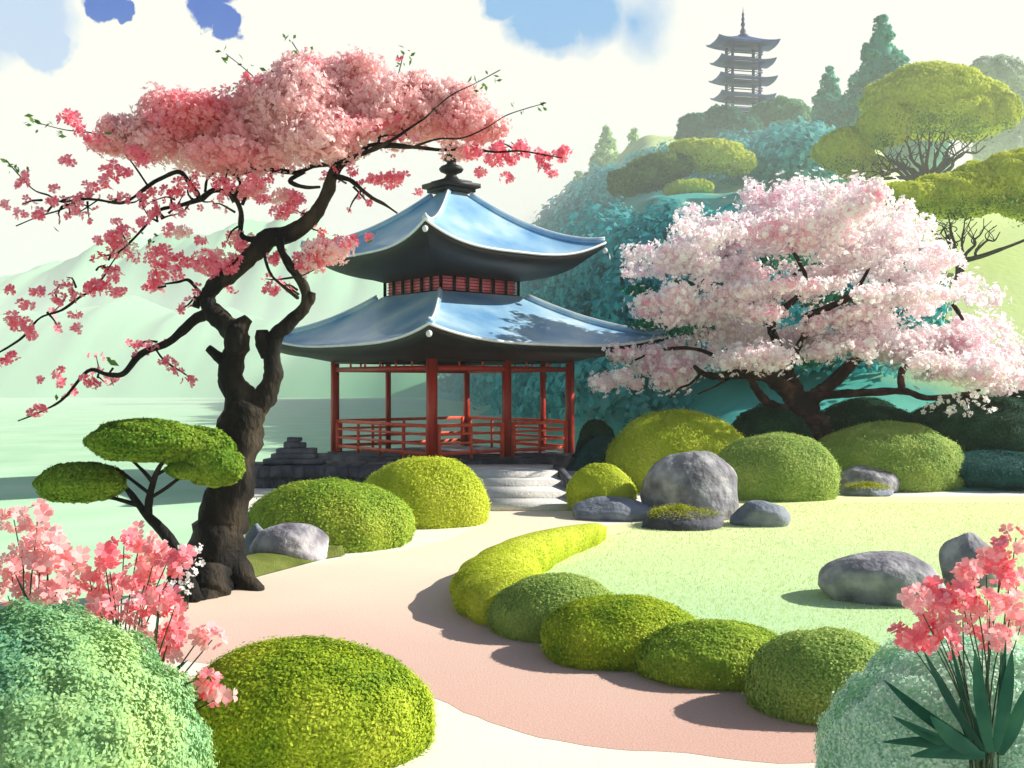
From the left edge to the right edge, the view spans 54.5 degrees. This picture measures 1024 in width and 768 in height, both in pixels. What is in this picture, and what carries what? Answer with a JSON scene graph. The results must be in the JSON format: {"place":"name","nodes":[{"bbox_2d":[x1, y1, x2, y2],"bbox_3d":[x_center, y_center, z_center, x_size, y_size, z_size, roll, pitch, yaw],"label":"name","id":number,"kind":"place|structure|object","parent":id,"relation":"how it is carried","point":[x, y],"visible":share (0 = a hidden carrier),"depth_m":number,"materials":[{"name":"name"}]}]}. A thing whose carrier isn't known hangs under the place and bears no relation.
{"place":"outdoors","nodes":[
{"label":"outdoors","id":0,"kind":"place"},
{"bbox_2d":[0,213,388,324],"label":"hills","id":1,"kind":"structure","parent":0,"point":[336,292],"depth_m":282.42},
{"bbox_2d":[0,295,452,397],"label":"hills","id":2,"kind":"structure","parent":0,"point":[109,328],"depth_m":195.91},
{"bbox_2d":[0,397,562,612],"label":"lake water","id":3,"kind":"structure","parent":0,"point":[32,448],"depth_m":44.73,"materials":[{"name":"green liquid"}]},
{"bbox_2d":[152,511,820,763],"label":"path","id":4,"kind":"structure","parent":0,"point":[398,605],"depth_m":8.79,"materials":[{"name":"beige sand"}]},
{"bbox_2d":[165,543,205,608],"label":"white flowers","id":5,"kind":"object","parent":4,"relation":"on","point":[187,579],"visible":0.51,"depth_m":10.55,"materials":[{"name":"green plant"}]},
{"bbox_2d":[0,0,1023,276],"label":"sky","id":6,"kind":"structure","parent":0,"point":[620,65],"materials":[{"name":"white"}]},
{"bbox_2d":[107,488,1023,767],"bbox_3d":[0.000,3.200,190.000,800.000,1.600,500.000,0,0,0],"label":"ground","id":7,"kind":"structure","parent":0,"point":[465,740],"depth_m":6.55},
{"bbox_2d":[0,499,90,610],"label":"azalea","id":8,"kind":"object","parent":7,"relation":"on","point":[41,560],"visible":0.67,"depth_m":5.77,"materials":[{"name":"pink plant"}]},
{"bbox_2d":[0,594,219,767],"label":"shrub","id":9,"kind":"object","parent":7,"relation":"on","point":[89,690],"visible":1,"depth_m":4.79,"materials":[{"name":"green plant"}]},
{"bbox_2d":[75,520,196,631],"bbox_3d":[-2.312,1.540,6.237,0.751,1.336,0.515,0,0,0],"label":"azalea","id":10,"kind":"object","parent":7,"relation":"on","point":[154,555],"visible":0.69,"depth_m":6.14,"materials":[{"name":"pink plant"}]},
{"bbox_2d":[31,416,245,602],"bbox_3d":[-4.105,1.401,10.990,2.363,2.089,1.047,0,0,0],"label":"cloud pruned pine","id":11,"kind":"object","parent":7,"relation":"on","point":[198,455],"visible":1,"depth_m":10.76,"materials":[{"name":"green plant"}]},
{"bbox_2d":[83,585,237,710],"bbox_3d":[-1.989,1.637,5.512,0.941,1.080,0.582,0,0,0],"label":"azalea","id":12,"kind":"object","parent":7,"relation":"on","point":[206,689],"visible":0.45,"depth_m":5.58,"materials":[{"name":"pink plant"}]},
{"bbox_2d":[177,545,344,600],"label":"moss bank","id":13,"kind":"structure","parent":7,"relation":"on","point":[263,563],"depth_m":13.00,"materials":[{"name":"green plant"}]},
{"bbox_2d":[245,523,263,554],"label":"boulder","id":14,"kind":"object","parent":13,"relation":"on","point":[254,531],"visible":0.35,"depth_m":13.71,"materials":[{"name":"grey stone"}]},
{"bbox_2d":[249,523,328,561],"bbox_3d":[-3.062,2.239,13.664,1.061,0.662,0.860,0,0,0],"label":"boulder","id":15,"kind":"object","parent":13,"relation":"on","point":[305,541],"visible":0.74,"depth_m":13.40,"materials":[{"name":"grey stone"}]},
{"bbox_2d":[0,33,572,600],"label":"plum tree","id":16,"kind":"object","parent":7,"relation":"on","point":[310,109],"visible":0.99,"depth_m":11.70,"materials":[{"name":"pink plant"}]},
{"bbox_2d":[184,634,438,767],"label":"shrub","id":17,"kind":"object","parent":7,"relation":"on","point":[306,701],"visible":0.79,"depth_m":6.15,"materials":[{"name":"green plant"}]},
{"bbox_2d":[254,461,394,487],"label":"stone terrace","id":18,"kind":"structure","parent":7,"relation":"on","point":[271,476],"depth_m":22.83,"materials":[{"name":"stone"}]},
{"bbox_2d":[263,437,325,464],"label":"stacked stones","id":19,"kind":"object","parent":18,"relation":"on","point":[293,451],"visible":1,"depth_m":23.29,"materials":[{"name":"stone"}]},
{"bbox_2d":[281,142,669,469],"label":"pavilion","id":20,"kind":"structure","parent":18,"relation":"on","point":[451,262],"depth_m":25.75,"materials":[{"name":"wood"}]},
{"bbox_2d":[244,476,417,552],"bbox_3d":[-2.769,2.134,15.040,2.679,1.462,2.069,0,0,0],"label":"round shrub","id":21,"kind":"object","parent":7,"relation":"on","point":[349,516],"visible":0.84,"depth_m":14.42,"materials":[{"name":"green plant"}]},
{"bbox_2d":[364,455,491,528],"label":"round shrub","id":22,"kind":"object","parent":7,"relation":"on","point":[438,492],"visible":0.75,"depth_m":16.65,"materials":[{"name":"green plant"}]},
{"bbox_2d":[466,463,576,510],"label":"stone steps","id":23,"kind":"structure","parent":7,"relation":"on","point":[525,487],"depth_m":21.01,"materials":[{"name":"stone"}]},
{"bbox_2d":[486,570,613,642],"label":"border shrub","id":24,"kind":"object","parent":7,"relation":"on","point":[520,609],"visible":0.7,"depth_m":9.40,"materials":[{"name":"green plant"}]},
{"bbox_2d":[565,434,613,470],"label":"round shrub","id":25,"kind":"object","parent":7,"relation":"on","point":[592,449],"visible":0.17,"depth_m":23.84,"materials":[{"name":"plant"}]},
{"bbox_2d":[575,419,615,452],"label":"round shrub","id":26,"kind":"object","parent":7,"relation":"on","point":[597,427],"visible":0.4,"depth_m":25.29,"materials":[{"name":"green plant"}]},
{"bbox_2d":[565,462,637,507],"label":"round shrub","id":27,"kind":"object","parent":7,"relation":"on","point":[591,480],"visible":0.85,"depth_m":18.25,"materials":[{"name":"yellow plant"}]},
{"bbox_2d":[539,593,696,671],"bbox_3d":[0.987,2.263,8.863,1.504,0.776,1.231,0,0,0],"label":"border shrub","id":28,"kind":"object","parent":7,"relation":"on","point":[605,632],"visible":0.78,"depth_m":8.49,"materials":[{"name":"green plant"}]},
{"bbox_2d":[604,407,746,492],"bbox_3d":[3.936,1.914,22.980,3.691,2.797,3.049,0,0,0],"label":"round shrub","id":29,"kind":"object","parent":7,"relation":"on","point":[639,448],"visible":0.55,"depth_m":22.13,"materials":[{"name":"green plant"}]},
{"bbox_2d":[631,618,778,692],"bbox_3d":[1.695,2.290,8.275,1.452,0.671,1.117,0,0,0],"label":"border shrub","id":30,"kind":"object","parent":7,"relation":"on","point":[716,654],"visible":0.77,"depth_m":7.93,"materials":[{"name":"green plant"}]},
{"bbox_2d":[731,403,813,440],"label":"round shrub","id":31,"kind":"object","parent":7,"relation":"on","point":[760,419],"visible":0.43,"depth_m":24.11,"materials":[{"name":"green plant"}]},
{"bbox_2d":[717,430,842,501],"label":"round shrub","id":32,"kind":"object","parent":7,"relation":"on","point":[773,466],"visible":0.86,"depth_m":20.38,"materials":[{"name":"green plant"}]},
{"bbox_2d":[741,626,883,725],"bbox_3d":[2.334,2.260,7.396,1.220,0.902,1.032,0,0,0],"label":"border shrub","id":33,"kind":"object","parent":7,"relation":"on","point":[797,676],"visible":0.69,"depth_m":7.12,"materials":[{"name":"green plant"}]},
{"bbox_2d":[839,481,893,496],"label":"boulder","id":34,"kind":"object","parent":7,"relation":"on","point":[867,489],"visible":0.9,"depth_m":21.30,"materials":[{"name":"grey stone"}]},
{"bbox_2d":[821,397,913,430],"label":"round shrub","id":35,"kind":"object","parent":7,"relation":"on","point":[847,413],"visible":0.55,"depth_m":25.97,"materials":[{"name":"green plant"}]},
{"bbox_2d":[838,465,898,492],"bbox_3d":[7.912,2.241,22.184,1.411,0.870,1.035,0,0,0],"label":"boulder","id":36,"kind":"object","parent":7,"relation":"on","point":[859,473],"visible":0.47,"depth_m":21.93,"materials":[{"name":"grey stone"}]},
{"bbox_2d":[818,420,965,492],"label":"round shrub","id":37,"kind":"object","parent":7,"relation":"on","point":[917,457],"visible":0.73,"depth_m":22.34,"materials":[{"name":"green green leaves"}]},
{"bbox_2d":[810,632,1023,767],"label":"shrub","id":38,"kind":"object","parent":7,"relation":"on","point":[859,724],"visible":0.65,"depth_m":5.36,"materials":[{"name":"green plant"}]},
{"bbox_2d":[883,522,1023,767],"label":"flowering plant","id":39,"kind":"object","parent":7,"relation":"on","point":[978,743],"visible":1,"depth_m":4.87,"materials":[{"name":"pink plant"}]},
{"bbox_2d":[902,393,1023,452],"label":"round shrub","id":40,"kind":"object","parent":7,"relation":"on","point":[1001,427],"visible":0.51,"depth_m":24.34,"materials":[{"name":"green plant"}]},
{"bbox_2d":[956,449,1023,490],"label":"round shrub","id":41,"kind":"object","parent":7,"relation":"on","point":[999,469],"visible":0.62,"depth_m":22.33,"materials":[{"name":"blue plant"}]},
{"bbox_2d":[994,384,1023,399],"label":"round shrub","id":42,"kind":"object","parent":7,"relation":"on","point":[1017,394],"visible":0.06,"depth_m":26.63,"materials":[{"name":"green plant"}]},
{"bbox_2d":[438,135,1023,490],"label":"hillside","id":43,"kind":"structure","parent":0,"point":[728,401],"depth_m":37.48,"materials":[{"name":"green plant"}]},
{"bbox_2d":[563,171,583,196],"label":"conifer","id":44,"kind":"object","parent":43,"relation":"on","point":[578,174],"visible":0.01,"depth_m":164.35,"materials":[{"name":"green plant"}]},
{"bbox_2d":[583,125,620,176],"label":"conifer","id":45,"kind":"object","parent":43,"relation":"on","point":[605,154],"visible":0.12,"depth_m":166.66,"materials":[{"name":"green plant"}]},
{"bbox_2d":[625,127,639,148],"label":"conifer","id":46,"kind":"object","parent":43,"relation":"on","point":[633,137],"depth_m":171.59,"materials":[{"name":"green plant"}]},
{"bbox_2d":[605,137,756,197],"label":"hillside pine","id":47,"kind":"object","parent":43,"relation":"on","point":[661,170],"visible":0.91,"depth_m":59.41,"materials":[{"name":"green plant"}]},
{"bbox_2d":[438,115,956,425],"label":"forest","id":48,"kind":"object","parent":43,"relation":"on","point":[593,285],"visible":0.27,"depth_m":42.61,"materials":[{"name":"blue plant"}]},
{"bbox_2d":[674,103,764,141],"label":"leafy tree","id":49,"kind":"object","parent":43,"relation":"on","point":[713,121],"visible":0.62,"depth_m":115.81,"materials":[{"name":"green plant"}]},
{"bbox_2d":[706,11,780,113],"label":"pagoda","id":50,"kind":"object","parent":43,"relation":"on","point":[743,42],"visible":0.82,"depth_m":139.15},
{"bbox_2d":[746,95,811,128],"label":"leafy tree","id":51,"kind":"object","parent":43,"relation":"on","point":[778,109],"visible":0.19,"depth_m":122.37,"materials":[{"name":"green plant"}]},
{"bbox_2d":[587,167,1023,441],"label":"cherry tree","id":52,"kind":"object","parent":43,"relation":"on","point":[839,221],"visible":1,"depth_m":24.32,"materials":[{"name":"pink plant"}]},
{"bbox_2d":[808,65,841,128],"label":"conifer","id":53,"kind":"object","parent":43,"relation":"on","point":[826,97],"visible":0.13,"depth_m":111.12,"materials":[{"name":"green plant"}]},
{"bbox_2d":[827,14,951,175],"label":"conifer","id":54,"kind":"object","parent":43,"relation":"on","point":[881,57],"visible":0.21,"depth_m":103.49,"materials":[{"name":"green plant"}]},
{"bbox_2d":[809,60,1023,181],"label":"hillside pine","id":55,"kind":"object","parent":43,"relation":"on","point":[936,101],"visible":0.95,"depth_m":50.17,"materials":[{"name":"green plant"}]},
{"bbox_2d":[881,147,1023,280],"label":"hillside pine","id":56,"kind":"object","parent":43,"relation":"on","point":[974,188],"visible":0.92,"depth_m":38.11,"materials":[{"name":"green plant"}]},
{"bbox_2d":[969,53,1023,160],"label":"leafy tree","id":57,"kind":"object","parent":43,"relation":"on","point":[1005,69],"visible":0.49,"depth_m":171.80,"materials":[{"name":"green plant"}]},
{"bbox_2d":[545,496,1023,648],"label":"lawn","id":58,"kind":"structure","parent":0,"point":[615,529],"depth_m":13.81,"materials":[{"name":"green plant"}]},
{"bbox_2d":[449,523,606,625],"bbox_3d":[0.263,2.187,12.778,1.250,0.468,6.074,0,0,12],"label":"curved hedge","id":59,"kind":"object","parent":58,"relation":"on","point":[480,581],"visible":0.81,"depth_m":11.36,"materials":[{"name":"green plant"}]},
{"bbox_2d":[572,496,652,521],"bbox_3d":[1.855,2.371,17.885,1.526,0.699,1.188,0,0,0],"label":"boulder","id":60,"kind":"object","parent":58,"relation":"on","point":[611,508],"visible":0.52,"depth_m":17.49,"materials":[{"name":"grey stone"}]},
{"bbox_2d":[641,502,723,530],"bbox_3d":[2.835,2.323,16.772,1.452,0.656,1.190,0,0,0],"label":"boulder","id":61,"kind":"object","parent":58,"relation":"on","point":[678,517],"visible":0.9,"depth_m":16.41,"materials":[{"name":"stone"}]},
{"bbox_2d":[640,451,738,519],"bbox_3d":[3.214,2.108,18.076,1.753,1.805,1.524,0,0,0],"label":"boulder","id":62,"kind":"object","parent":58,"relation":"on","point":[706,480],"visible":0.58,"depth_m":17.60,"materials":[{"name":"grey stone"}]},
{"bbox_2d":[729,500,790,526],"bbox_3d":[4.228,2.296,16.992,1.007,0.629,0.770,0,0,0],"label":"boulder","id":63,"kind":"object","parent":58,"relation":"on","point":[756,513],"visible":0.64,"depth_m":16.69,"materials":[{"name":"grey stone"}]},
{"bbox_2d":[818,551,945,606],"bbox_3d":[4.140,2.272,11.162,1.404,0.800,1.077,0,0,0],"label":"boulder","id":64,"kind":"object","parent":58,"relation":"on","point":[881,578],"visible":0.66,"depth_m":10.83,"materials":[{"name":"grey stone"}]},
{"bbox_2d":[939,532,997,587],"bbox_3d":[5.554,2.253,11.971,0.793,0.940,0.631,0,0,0],"label":"boulder","id":65,"kind":"object","parent":58,"relation":"on","point":[952,551],"visible":0.4,"depth_m":11.86,"materials":[{"name":"grey stone"}]}
]}

